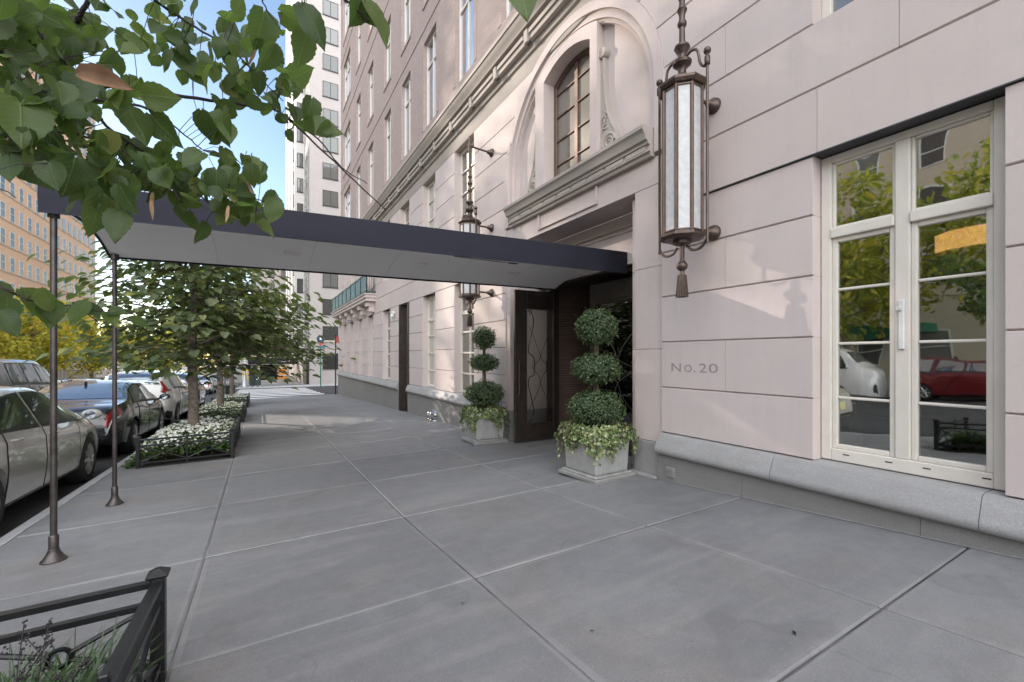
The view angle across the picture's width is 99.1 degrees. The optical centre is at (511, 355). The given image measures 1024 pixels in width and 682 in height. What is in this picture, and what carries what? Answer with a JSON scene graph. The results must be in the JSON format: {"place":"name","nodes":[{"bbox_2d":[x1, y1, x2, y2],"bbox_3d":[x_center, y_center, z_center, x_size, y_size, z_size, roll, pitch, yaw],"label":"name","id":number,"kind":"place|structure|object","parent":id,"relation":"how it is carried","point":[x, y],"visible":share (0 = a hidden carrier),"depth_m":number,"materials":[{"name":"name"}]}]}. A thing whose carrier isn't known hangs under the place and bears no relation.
{"place":"outdoors","nodes":[
{"label":"outdoors","id":0,"kind":"place"},
{"bbox_2d":[0,366,241,537],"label":"road","id":1,"kind":"structure","parent":0,"point":[20,512],"depth_m":5.69,"materials":[{"name":"asphalt"}]},
{"bbox_2d":[0,358,70,390],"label":"parked car","id":2,"kind":"object","parent":1,"relation":"on","point":[33,375],"visible":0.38,"depth_m":10.92,"materials":[{"name":"grey paint"}]},
{"bbox_2d":[0,290,95,373],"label":"avenue tree","id":3,"kind":"object","parent":1,"relation":"on","point":[24,345],"visible":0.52,"depth_m":35.74,"materials":[{"name":"yellow plant"}]},
{"bbox_2d":[0,386,102,524],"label":"parked car","id":4,"kind":"object","parent":1,"relation":"on","point":[24,442],"visible":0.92,"depth_m":5.00,"materials":[{"name":"silver paint"}]},
{"bbox_2d":[41,309,142,378],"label":"avenue tree","id":5,"kind":"object","parent":1,"relation":"on","point":[91,367],"visible":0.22,"depth_m":42.93,"materials":[{"name":"green plant"}]},
{"bbox_2d":[0,419,186,544],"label":"kerb","id":6,"kind":"structure","parent":1,"relation":"on","point":[12,533],"depth_m":4.66,"materials":[{"name":"concrete"}]},
{"bbox_2d":[37,380,170,453],"bbox_3d":[-9.105,1.285,9.587,2.249,1.505,4.930,0,-2,-30],"label":"parked car","id":7,"kind":"object","parent":1,"relation":"on","point":[140,410],"visible":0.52,"depth_m":8.66,"materials":[{"name":"blue paint"}]},
{"bbox_2d":[98,321,178,375],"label":"avenue tree","id":8,"kind":"object","parent":1,"relation":"on","point":[119,364],"visible":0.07,"depth_m":52.56,"materials":[{"name":"green plant"}]},
{"bbox_2d":[104,368,187,425],"bbox_3d":[-11.745,1.301,14.132,2.263,1.831,4.630,0,-2,-30],"label":"parked car","id":9,"kind":"object","parent":1,"relation":"on","point":[175,404],"visible":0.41,"depth_m":12.74,"materials":[{"name":"white paint"}]},
{"bbox_2d":[173,371,207,406],"bbox_3d":[-14.456,1.515,18.800,2.245,1.771,4.630,0,-2,-30],"label":"parked car","id":10,"kind":"object","parent":1,"relation":"on","point":[202,391],"visible":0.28,"depth_m":18.66,"materials":[{"name":"paint"}]},
{"bbox_2d":[161,331,222,374],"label":"avenue tree","id":11,"kind":"object","parent":1,"relation":"on","point":[182,364],"visible":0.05,"depth_m":73.05,"materials":[{"name":"green plant"}]},
{"bbox_2d":[198,375,216,393],"bbox_3d":[-24.219,2.264,33.941,2.249,1.495,4.780,0,-2,-30],"label":"parked car","id":12,"kind":"object","parent":1,"relation":"on","point":[211,388],"visible":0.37,"depth_m":32.90,"materials":[{"name":"silver paint"}]},
{"bbox_2d":[50,0,285,358],"label":"sky","id":13,"kind":"structure","parent":0,"point":[259,135],"materials":[{"name":"blue"}]},
{"bbox_2d":[96,359,272,385],"bbox_3d":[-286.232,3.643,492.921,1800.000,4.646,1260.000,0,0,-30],"label":"ground","id":14,"kind":"structure","parent":0,"point":[183,368],"depth_m":191.86,"materials":[{"name":"concrete"}]},
{"bbox_2d":[0,63,95,377],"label":"brick house","id":15,"kind":"structure","parent":14,"relation":"on","point":[24,229],"depth_m":56.47,"materials":[{"name":"brick"}]},
{"bbox_2d":[0,253,4,269],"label":"window","id":16,"kind":"structure","parent":15,"relation":"in","point":[2,257],"depth_m":49.18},
{"bbox_2d":[0,227,4,243],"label":"window","id":17,"kind":"structure","parent":15,"relation":"in","point":[2,231],"depth_m":49.18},
{"bbox_2d":[0,200,4,217],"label":"window","id":18,"kind":"structure","parent":15,"relation":"in","point":[2,205],"depth_m":49.18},
{"bbox_2d":[10,257,14,272],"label":"window","id":19,"kind":"structure","parent":15,"relation":"in","point":[12,260],"depth_m":51.18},
{"bbox_2d":[10,232,14,248],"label":"window","id":20,"kind":"structure","parent":15,"relation":"in","point":[12,236],"depth_m":51.18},
{"bbox_2d":[10,206,14,223],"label":"window","id":21,"kind":"structure","parent":15,"relation":"in","point":[12,211],"depth_m":51.18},
{"bbox_2d":[19,260,23,275],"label":"window","id":22,"kind":"structure","parent":15,"relation":"in","point":[21,264],"depth_m":53.12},
{"bbox_2d":[19,236,23,251],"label":"window","id":23,"kind":"structure","parent":15,"relation":"in","point":[21,240],"depth_m":53.12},
{"bbox_2d":[19,212,23,227],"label":"window","id":24,"kind":"structure","parent":15,"relation":"in","point":[21,216],"depth_m":53.12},
{"bbox_2d":[19,187,23,203],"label":"window","id":25,"kind":"structure","parent":15,"relation":"in","point":[21,192],"depth_m":53.12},
{"bbox_2d":[21,68,94,266],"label":"upper windows","id":26,"kind":"structure","parent":15,"relation":"in","point":[89,118],"depth_m":70.27,"materials":[{"name":"glass"}]},
{"bbox_2d":[45,369,121,379],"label":"park wall","id":27,"kind":"structure","parent":14,"relation":"on","point":[101,377],"depth_m":56.51,"materials":[{"name":"stone"}]},
{"bbox_2d":[251,269,285,332],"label":"tower","id":28,"kind":"structure","parent":14,"relation":"on","point":[281,273],"depth_m":103.78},
{"bbox_2d":[247,335,296,381],"bbox_3d":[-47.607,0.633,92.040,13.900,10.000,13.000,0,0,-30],"label":"truck","id":29,"kind":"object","parent":14,"relation":"on","point":[272,372],"depth_m":85.76,"materials":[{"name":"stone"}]},
{"bbox_2d":[260,364,276,379],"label":"garage door","id":30,"kind":"structure","parent":29,"relation":"in","point":[272,373],"depth_m":85.68,"materials":[{"name":"metal"}]},
{"bbox_2d":[286,0,340,384],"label":"white tower","id":31,"kind":"structure","parent":14,"relation":"on","point":[313,178],"depth_m":47.27,"materials":[{"name":"concrete"}]},
{"bbox_2d":[297,278,302,292],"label":"window","id":32,"kind":"structure","parent":31,"relation":"in","point":[299,281],"depth_m":50.89,"materials":[{"name":"glass"}]},
{"bbox_2d":[297,178,303,192],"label":"window","id":33,"kind":"structure","parent":31,"relation":"in","point":[299,180],"depth_m":50.91,"materials":[{"name":"glass"}]},
{"bbox_2d":[297,153,303,167],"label":"window","id":34,"kind":"structure","parent":31,"relation":"in","point":[299,155],"depth_m":50.93,"materials":[{"name":"glass"}]},
{"bbox_2d":[297,128,303,142],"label":"window","id":35,"kind":"structure","parent":31,"relation":"in","point":[299,134],"depth_m":50.89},
{"bbox_2d":[323,299,331,314],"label":"window","id":36,"kind":"structure","parent":31,"relation":"in","point":[327,303],"depth_m":47.04,"materials":[{"name":"glass"}]},
{"bbox_2d":[322,353,337,369],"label":"window","id":37,"kind":"structure","parent":31,"relation":"in","point":[330,364],"depth_m":47.17,"materials":[{"name":"glass"}]},
{"bbox_2d":[323,326,337,339],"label":"window","id":38,"kind":"structure","parent":31,"relation":"in","point":[328,335],"depth_m":47.17,"materials":[{"name":"glass"}]},
{"bbox_2d":[322,274,338,288],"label":"window","id":39,"kind":"structure","parent":31,"relation":"in","point":[329,280],"depth_m":47.17,"materials":[{"name":"glass"}]},
{"bbox_2d":[322,190,338,207],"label":"window","id":40,"kind":"structure","parent":31,"relation":"in","point":[330,198],"depth_m":47.17,"materials":[{"name":"glass"}]},
{"bbox_2d":[322,162,338,180],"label":"window","id":41,"kind":"structure","parent":31,"relation":"in","point":[330,171],"depth_m":47.17,"materials":[{"name":"glass"}]},
{"bbox_2d":[323,137,337,153],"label":"window","id":42,"kind":"structure","parent":31,"relation":"in","point":[331,144],"depth_m":47.24,"materials":[{"name":"glass"}]},
{"bbox_2d":[323,108,337,126],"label":"window","id":43,"kind":"structure","parent":31,"relation":"in","point":[332,115],"depth_m":47.24,"materials":[{"name":"glass"}]},
{"bbox_2d":[322,80,338,100],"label":"window","id":44,"kind":"structure","parent":31,"relation":"in","point":[330,90],"depth_m":47.17,"materials":[{"name":"glass"}]},
{"bbox_2d":[322,53,338,73],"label":"window","id":45,"kind":"structure","parent":31,"relation":"in","point":[330,63],"depth_m":47.17,"materials":[{"name":"glass"}]},
{"bbox_2d":[322,0,338,19],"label":"window","id":46,"kind":"structure","parent":31,"relation":"in","point":[330,9],"depth_m":47.17,"materials":[{"name":"glass"}]},
{"bbox_2d":[325,26,338,46],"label":"window","id":47,"kind":"structure","parent":31,"relation":"in","point":[332,35],"depth_m":47.24,"materials":[{"name":"glass"}]},
{"bbox_2d":[331,0,1023,558],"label":"stone building","id":48,"kind":"structure","parent":14,"relation":"on","point":[729,382],"depth_m":4.72,"materials":[{"name":"stone"}]},
{"bbox_2d":[345,188,349,216],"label":"window","id":49,"kind":"structure","parent":48,"relation":"in","point":[347,198],"depth_m":24.32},
{"bbox_2d":[345,125,349,169],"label":"window","id":50,"kind":"structure","parent":48,"relation":"in","point":[347,138],"depth_m":24.32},
{"bbox_2d":[345,54,349,102],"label":"window","id":51,"kind":"structure","parent":48,"relation":"in","point":[347,69],"depth_m":24.32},
{"bbox_2d":[345,0,349,34],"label":"window","id":52,"kind":"structure","parent":48,"relation":"in","point":[347,13],"depth_m":24.55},
{"bbox_2d":[358,168,360,217],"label":"window","id":53,"kind":"structure","parent":48,"relation":"in","point":[359,173],"depth_m":21.42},
{"bbox_2d":[358,97,360,142],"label":"window","id":54,"kind":"structure","parent":48,"relation":"in","point":[359,104],"depth_m":21.42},
{"bbox_2d":[358,25,360,64],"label":"window","id":55,"kind":"structure","parent":48,"relation":"in","point":[359,27],"depth_m":21.42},
{"bbox_2d":[370,146,372,202],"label":"window","id":56,"kind":"structure","parent":48,"relation":"in","point":[371,151],"depth_m":19.15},
{"bbox_2d":[370,67,372,117],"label":"window","id":57,"kind":"structure","parent":48,"relation":"in","point":[371,73],"depth_m":19.15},
{"bbox_2d":[371,316,372,375],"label":"window","id":58,"kind":"structure","parent":48,"relation":"in","point":[372,316],"depth_m":18.73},
{"bbox_2d":[387,113,390,179],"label":"window","id":59,"kind":"structure","parent":48,"relation":"in","point":[389,117],"depth_m":16.51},
{"bbox_2d":[387,21,390,81],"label":"window","id":60,"kind":"structure","parent":48,"relation":"in","point":[389,41],"depth_m":16.51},
{"bbox_2d":[387,310,390,379],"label":"window","id":61,"kind":"structure","parent":48,"relation":"in","point":[388,312],"depth_m":16.44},
{"bbox_2d":[399,302,409,410],"bbox_3d":[-3.362,0.458,14.034,0.280,4.285,1.050,0,0,-30],"label":"side door","id":62,"kind":"structure","parent":48,"relation":"in","point":[404,317],"depth_m":14.42,"materials":[{"name":"black wood"}]},
{"bbox_2d":[404,206,408,224],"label":"window","id":63,"kind":"structure","parent":48,"relation":"in","point":[406,212],"depth_m":14.39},
{"bbox_2d":[405,0,409,42],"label":"window","id":64,"kind":"structure","parent":48,"relation":"in","point":[407,2],"depth_m":14.51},
{"bbox_2d":[405,78,410,155],"bbox_3d":[-3.333,-7.800,14.254,0.070,2.500,1.000,0,0,-30],"label":"window","id":65,"kind":"structure","parent":48,"relation":"in","point":[407,87],"depth_m":14.51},
{"bbox_2d":[426,410,436,421],"bbox_3d":[-2.107,1.630,11.381,0.185,0.380,0.400,0,0,-30],"label":"standpipe","id":66,"kind":"object","parent":48,"relation":"attached to","point":[431,416],"visible":0.8,"depth_m":11.30,"materials":[{"name":"silver metal"}]},
{"bbox_2d":[427,30,435,124],"bbox_3d":[-2.193,-7.800,12.291,0.070,2.500,1.060,0,0,-30],"label":"window","id":67,"kind":"structure","parent":48,"relation":"in","point":[431,47],"depth_m":12.50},
{"bbox_2d":[428,180,434,227],"bbox_3d":[-2.134,-3.835,12.088,0.070,2.060,1.050,0,0,-30],"label":"window","id":68,"kind":"structure","parent":48,"relation":"in","point":[431,188],"depth_m":12.35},
{"bbox_2d":[428,295,435,387],"bbox_3d":[-2.134,-0.405,12.088,0.070,2.560,1.050,0,0,-30],"label":"window","id":69,"kind":"structure","parent":48,"relation":"in","point":[431,300],"depth_m":12.35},
{"bbox_2d":[459,0,473,81],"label":"window","id":70,"kind":"structure","parent":48,"relation":"in","point":[465,6],"depth_m":10.45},
{"bbox_2d":[460,140,473,218],"bbox_3d":[-0.941,-3.835,10.034,0.070,2.060,1.100,0,0,-30],"label":"window","id":71,"kind":"structure","parent":48,"relation":"in","point":[464,155],"depth_m":10.32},
{"bbox_2d":[460,298,474,392],"bbox_3d":[-0.941,-0.405,10.034,0.070,2.560,1.100,0,0,-30],"label":"window","id":72,"kind":"structure","parent":48,"relation":"in","point":[466,347],"depth_m":10.30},
{"bbox_2d":[458,136,493,326],"bbox_3d":[-0.720,-2.425,8.557,0.624,3.711,0.634,0,0,18],"label":"wall lantern","id":73,"kind":"object","parent":48,"relation":"attached to","point":[469,293],"depth_m":8.44,"materials":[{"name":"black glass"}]},
{"bbox_2d":[506,0,513,17],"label":"window","id":74,"kind":"structure","parent":48,"relation":"in","point":[509,6],"depth_m":8.62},
{"bbox_2d":[514,289,558,442],"bbox_3d":[0.468,0.177,7.866,0.950,2.690,0.125,0,0,-30],"label":"entrance door","id":75,"kind":"structure","parent":48,"relation":"in","point":[524,300],"depth_m":7.78,"materials":[{"name":"black wood"}]},
{"bbox_2d":[554,47,589,176],"bbox_3d":[1.017,-3.685,6.812,0.060,1.970,1.160,0,0,-30],"label":"arched window","id":76,"kind":"structure","parent":48,"relation":"in","point":[572,88],"depth_m":6.91,"materials":[{"name":"glass"}]},
{"bbox_2d":[588,277,632,455],"bbox_3d":[1.635,0.177,6.639,0.125,2.690,1.400,0,0,-30],"label":"entrance door","id":77,"kind":"structure","parent":48,"relation":"in","point":[616,296],"depth_m":6.64,"materials":[{"name":"black wood"}]},
{"bbox_2d":[665,466,674,477],"bbox_3d":[1.764,1.300,4.875,0.021,0.110,0.130,0,0,-30],"label":"hose bib box","id":78,"kind":"object","parent":48,"relation":"attached to","point":[669,471],"visible":1,"depth_m":4.87,"materials":[{"name":"metal"}]},
{"bbox_2d":[656,0,720,297],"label":"wall lantern","id":79,"kind":"object","parent":48,"relation":"attached to","point":[680,94],"depth_m":4.11,"materials":[{"name":"white glass"}]},
{"bbox_2d":[822,0,853,18],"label":"window","id":80,"kind":"structure","parent":48,"relation":"in","point":[829,7],"depth_m":3.71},
{"bbox_2d":[829,158,862,465],"bbox_3d":[2.882,-0.380,3.760,0.064,3.040,0.252,0,0,-30],"label":"curtain","id":81,"kind":"object","parent":48,"relation":"hanging from","point":[849,192],"visible":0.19,"depth_m":3.70,"materials":[{"name":"fabric"}]},
{"bbox_2d":[821,96,1007,490],"bbox_3d":[2.956,-0.405,3.289,0.145,2.560,1.090,0,0,-30],"label":"window","id":82,"kind":"structure","parent":48,"relation":"in","point":[906,220],"depth_m":3.24,"materials":[{"name":"white plastic"}]},
{"bbox_2d":[863,404,1001,490],"bbox_3d":[4.660,0.855,3.226,0.900,0.590,3.900,0,0,-30],"label":"room bench","id":83,"kind":"object","parent":48,"relation":"on","point":[954,435],"depth_m":3.91,"materials":[{"name":"brown wood"}]},
{"bbox_2d":[933,135,1022,259],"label":"pendant lamp","id":84,"kind":"object","parent":48,"relation":"hanging from","point":[964,242],"visible":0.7,"depth_m":4.14,"materials":[{"name":"yellow fabric"}]},
{"bbox_2d":[141,444,229,466],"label":"soil","id":85,"kind":"structure","parent":0,"point":[203,453],"depth_m":7.35,"materials":[{"name":"soil"}]},
{"bbox_2d":[237,379,308,387],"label":"corner pavement","id":86,"kind":"structure","parent":0,"point":[279,382],"depth_m":52.58,"materials":[{"name":"concrete"}]},
{"bbox_2d":[238,298,247,386],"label":"street lamp","id":87,"kind":"object","parent":86,"relation":"on","point":[244,381],"visible":0.25,"depth_m":44.65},
{"bbox_2d":[249,366,254,386],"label":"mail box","id":88,"kind":"object","parent":86,"relation":"on","point":[251,380],"visible":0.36,"depth_m":44.37,"materials":[{"name":"blue metal"}]},
{"bbox_2d":[248,358,297,364],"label":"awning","id":89,"kind":"object","parent":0,"point":[282,361],"visible":0.34,"depth_m":58.05,"materials":[{"name":"fabric"}]},
{"bbox_2d":[235,386,337,397],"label":"side road","id":90,"kind":"structure","parent":0,"point":[325,390],"depth_m":35.33,"materials":[{"name":"asphalt"}]},
{"bbox_2d":[241,388,322,398],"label":"crosswalk","id":91,"kind":"structure","parent":90,"relation":"on","point":[252,391],"depth_m":33.14,"materials":[{"name":"paint"}]},
{"bbox_2d":[235,383,337,394],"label":"corner kerb","id":92,"kind":"structure","parent":90,"relation":"on","point":[333,384],"depth_m":45.50,"materials":[{"name":"concrete"}]},
{"bbox_2d":[317,335,324,386],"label":"corner sign","id":93,"kind":"object","parent":90,"relation":"on","point":[319,339],"visible":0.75,"depth_m":45.29,"materials":[{"name":"white metal"}]},
{"bbox_2d":[0,394,1023,681],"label":"pavement","id":94,"kind":"structure","parent":0,"point":[662,600],"depth_m":2.76,"materials":[{"name":"concrete"}]},
{"bbox_2d":[0,566,170,681],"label":"tree guard","id":95,"kind":"object","parent":94,"relation":"on","point":[147,621],"visible":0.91,"depth_m":1.75,"materials":[{"name":"black paint"}]},
{"bbox_2d":[0,613,201,681],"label":"border grass","id":96,"kind":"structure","parent":94,"relation":"on","point":[75,672],"depth_m":1.66,"materials":[{"name":"green plant"}]},
{"bbox_2d":[121,415,237,468],"bbox_3d":[-5.990,1.520,8.162,1.471,0.704,3.147,0,0,-30],"label":"flower bed","id":97,"kind":"object","parent":94,"relation":"on","point":[218,423],"visible":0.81,"depth_m":7.21,"materials":[{"name":"white plant"}]},
{"bbox_2d":[19,198,355,449],"bbox_3d":[-5.710,-0.582,8.576,5.262,4.754,4.625,0,0,-30],"label":"street tree","id":98,"kind":"object","parent":97,"relation":"on","point":[211,316],"visible":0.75,"depth_m":7.92,"materials":[{"name":"green plant"}]},
{"bbox_2d":[134,413,240,468],"bbox_3d":[-5.907,1.515,8.220,1.279,0.642,3.129,0,0,-30],"label":"tree guard","id":99,"kind":"object","parent":94,"relation":"on","point":[235,430],"visible":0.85,"depth_m":6.92,"materials":[{"name":"black paint"}]},
{"bbox_2d":[199,400,245,418],"bbox_3d":[-9.058,1.726,13.453,1.473,0.682,3.142,0,0,-30],"label":"flower bed","id":100,"kind":"object","parent":94,"relation":"on","point":[212,405],"visible":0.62,"depth_m":12.70,"materials":[{"name":"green plant"}]},
{"bbox_2d":[117,265,323,416],"bbox_3d":[-8.579,-0.544,13.196,4.074,5.054,5.230,0,0,24],"label":"street tree","id":101,"kind":"object","parent":100,"relation":"on","point":[220,395],"visible":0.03,"depth_m":12.88,"materials":[{"name":"green plant"}]},
{"bbox_2d":[199,399,246,421],"bbox_3d":[-8.970,1.723,13.496,1.279,0.642,3.129,0,0,-30],"label":"tree guard","id":102,"kind":"object","parent":94,"relation":"on","point":[244,412],"visible":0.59,"depth_m":12.41,"materials":[{"name":"black paint"}]},
{"bbox_2d":[214,393,246,401],"bbox_3d":[-12.117,1.943,18.735,1.453,0.703,3.120,0,0,-30],"label":"flower bed","id":103,"kind":"object","parent":94,"relation":"on","point":[235,395],"visible":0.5,"depth_m":18.17,"materials":[{"name":"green plant"}]},
{"bbox_2d":[180,293,294,399],"bbox_3d":[-11.784,-0.423,18.711,4.560,5.254,4.155,0,0,-30],"label":"street tree","id":104,"kind":"object","parent":103,"relation":"on","point":[231,391],"depth_m":18.47,"materials":[{"name":"green plant"}]},
{"bbox_2d":[211,393,249,407],"bbox_3d":[-12.033,1.930,18.771,1.279,0.642,3.129,0,0,-30],"label":"tree guard","id":105,"kind":"object","parent":94,"relation":"on","point":[248,398],"visible":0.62,"depth_m":17.65,"materials":[{"name":"black paint"}]},
{"bbox_2d":[0,0,536,337],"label":"shade tree","id":106,"kind":"object","parent":94,"relation":"on","point":[48,42],"visible":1,"depth_m":1.37,"materials":[{"name":"green plant"}]},
{"bbox_2d":[37,185,626,564],"bbox_3d":[-1.394,-0.011,5.516,6.001,3.269,1.811,0,0,-30],"label":"entrance canopy","id":107,"kind":"object","parent":94,"relation":"on","point":[302,241],"visible":0.83,"depth_m":4.89,"materials":[{"name":"fabric"}]},
{"bbox_2d":[461,410,508,445],"bbox_3d":[-0.512,1.294,8.051,0.670,0.545,0.670,0,0,-28],"label":"planter","id":108,"kind":"object","parent":94,"relation":"on","point":[487,432],"visible":0.61,"depth_m":7.80,"materials":[{"name":"stone"}]},
{"bbox_2d":[463,325,505,409],"bbox_3d":[-0.510,0.251,8.057,0.790,1.632,0.830,0,0,-28],"label":"topiary","id":109,"kind":"object","parent":108,"relation":"in","point":[483,393],"visible":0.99,"depth_m":7.91,"materials":[{"name":"green plant"}]},
{"bbox_2d":[458,404,510,436],"bbox_3d":[-0.514,1.173,8.055,0.816,0.564,0.803,0,0,-28],"label":"ivy","id":110,"kind":"object","parent":108,"relation":"in","point":[475,410],"visible":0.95,"depth_m":7.82,"materials":[{"name":"green plant"}]},
{"bbox_2d":[511,438,631,469],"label":"entrance floor","id":111,"kind":"structure","parent":94,"relation":"on","point":[550,445],"depth_m":7.42,"materials":[{"name":"stone"}]},
{"bbox_2d":[558,427,635,484],"bbox_3d":[1.039,1.190,5.379,0.670,0.545,0.670,0,0,-34],"label":"planter","id":112,"kind":"object","parent":94,"relation":"on","point":[579,465],"visible":0.68,"depth_m":5.18,"materials":[{"name":"stone"},{"name":"soil"}]},
{"bbox_2d":[565,306,625,426],"bbox_3d":[1.034,0.176,5.375,0.712,1.574,0.755,0,0,-34],"label":"topiary","id":113,"kind":"object","parent":112,"relation":"in","point":[596,405],"visible":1,"depth_m":5.21,"materials":[{"name":"green plant"}]},
{"bbox_2d":[553,418,638,466],"bbox_3d":[1.042,1.074,5.377,0.803,0.574,0.818,0,0,-34],"label":"ivy","id":114,"kind":"object","parent":112,"relation":"in","point":[575,432],"visible":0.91,"depth_m":5.12,"materials":[{"name":"green plant"}]},
{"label":"far pavement","id":115,"kind":"structure","parent":0,"visible":0},
{"bbox_2d":[0,303,70,371],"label":"avenue tree","id":116,"kind":"object","parent":115,"relation":"on","point":[62,365],"visible":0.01,"depth_m":44.05,"materials":[{"name":"yellow plant"}]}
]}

